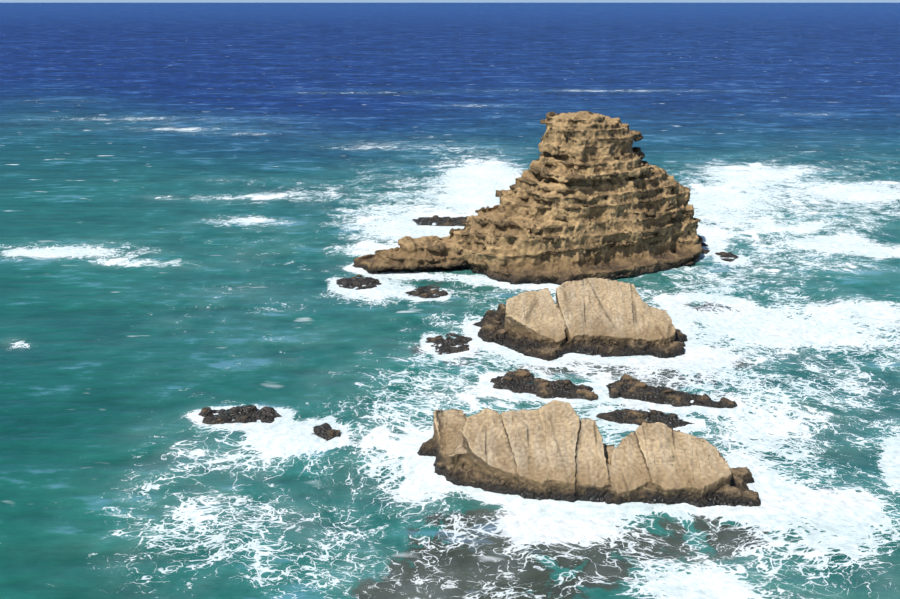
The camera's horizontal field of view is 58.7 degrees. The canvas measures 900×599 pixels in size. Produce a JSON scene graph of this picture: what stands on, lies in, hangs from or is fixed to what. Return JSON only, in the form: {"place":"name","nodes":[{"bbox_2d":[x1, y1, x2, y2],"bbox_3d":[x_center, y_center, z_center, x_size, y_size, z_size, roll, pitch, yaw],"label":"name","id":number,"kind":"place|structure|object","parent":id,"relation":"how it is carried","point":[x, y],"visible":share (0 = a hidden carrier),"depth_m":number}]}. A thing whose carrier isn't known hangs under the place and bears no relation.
{"place":"outdoors","nodes":[
{"label":"outdoors","id":0,"kind":"place"},
{"bbox_2d":[0,3,899,598],"bbox_3d":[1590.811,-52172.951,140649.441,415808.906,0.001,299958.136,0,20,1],"label":"sea water","id":1,"kind":"structure","parent":0,"point":[202,205],"depth_m":116.95},
{"bbox_2d":[198,215,737,440],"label":"reef rocks","id":2,"kind":"object","parent":1,"relation":"in","point":[625,386],"visible":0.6,"depth_m":87.49},
{"bbox_2d":[352,111,709,284],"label":"sea stack rock","id":3,"kind":"object","parent":1,"relation":"in","point":[587,194],"visible":0.94,"depth_m":128.05},
{"bbox_2d":[472,277,687,360],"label":"rock slab","id":4,"kind":"object","parent":1,"relation":"in","point":[601,317],"visible":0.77,"depth_m":100.25},
{"bbox_2d":[417,400,760,507],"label":"rock slab","id":5,"kind":"object","parent":1,"relation":"in","point":[555,450],"visible":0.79,"depth_m":70.57},
{"bbox_2d":[0,0,899,2],"label":"sky","id":6,"kind":"structure","parent":0,"point":[1,1]}
]}

